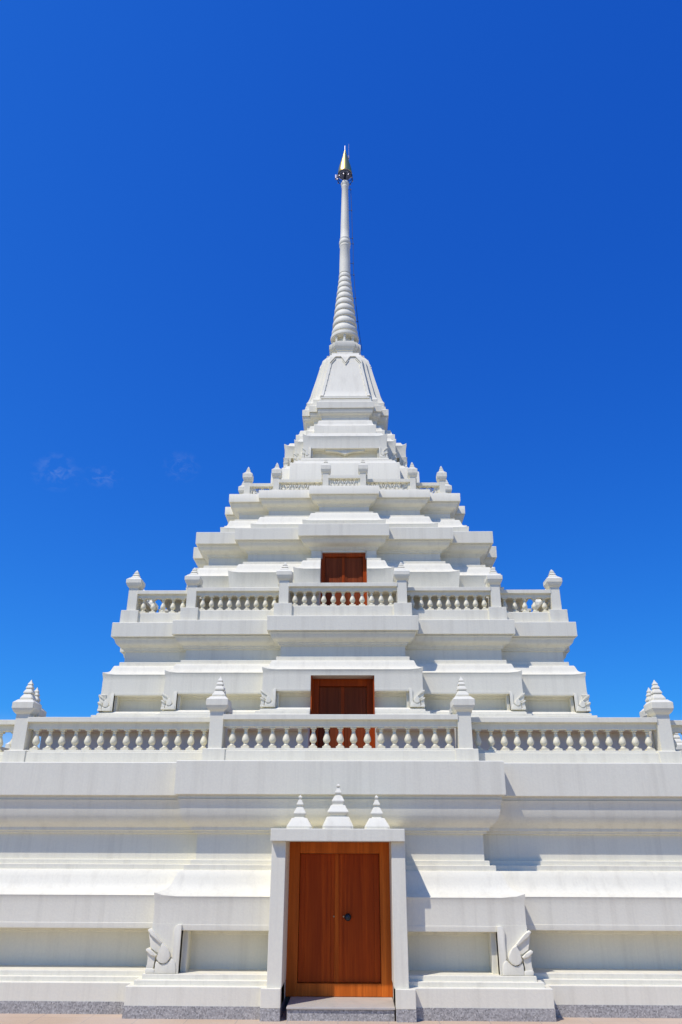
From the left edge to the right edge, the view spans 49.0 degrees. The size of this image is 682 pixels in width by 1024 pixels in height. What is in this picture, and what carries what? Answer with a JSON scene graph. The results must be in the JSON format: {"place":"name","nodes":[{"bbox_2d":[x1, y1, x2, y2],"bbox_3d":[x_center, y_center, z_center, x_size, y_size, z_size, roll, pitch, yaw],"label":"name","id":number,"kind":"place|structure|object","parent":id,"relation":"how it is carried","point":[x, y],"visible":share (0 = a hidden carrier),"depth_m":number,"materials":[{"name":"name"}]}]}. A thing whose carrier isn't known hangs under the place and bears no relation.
{"place":"outdoors","nodes":[
{"label":"outdoors","id":0,"kind":"place"},
{"bbox_2d":[0,1008,681,1023],"bbox_3d":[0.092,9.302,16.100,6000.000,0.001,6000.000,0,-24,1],"label":"ground","id":1,"kind":"structure","parent":0,"point":[5,1018],"depth_m":8.88,"materials":[{"name":"grey concrete"}]},
{"bbox_2d":[0,150,681,1022],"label":"pagoda","id":2,"kind":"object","parent":1,"relation":"on","point":[344,744],"visible":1,"depth_m":10.54,"materials":[{"name":"white plaster"},{"name":"brown teak wood"},{"name":"cream plaster"}]},
{"bbox_2d":[285,842,392,996],"bbox_3d":[-0.021,5.379,9.955,1.376,1.812,0.192,0,-24,1],"label":"door","id":3,"kind":"structure","parent":2,"relation":"in","point":[339,917],"depth_m":9.95,"materials":[{"name":"brown wood"}]},
{"bbox_2d":[310,676,374,747],"bbox_3d":[0.028,3.841,13.394,1.146,1.735,0.385,0,-24,1],"label":"door","id":4,"kind":"structure","parent":2,"relation":"in","point":[328,696],"depth_m":13.67,"materials":[{"name":"brown wood"}]},
{"bbox_2d":[321,553,366,605],"bbox_3d":[0.060,1.747,15.844,0.976,1.834,0.120,0,-24,1],"label":"door","id":5,"kind":"structure","parent":2,"relation":"in","point":[335,567],"depth_m":16.03,"materials":[{"name":"brown wood"}]},
{"bbox_2d":[0,0,681,747],"label":"sky","id":6,"kind":"structure","parent":0,"point":[170,193],"materials":[{"name":"blue"}]}
]}

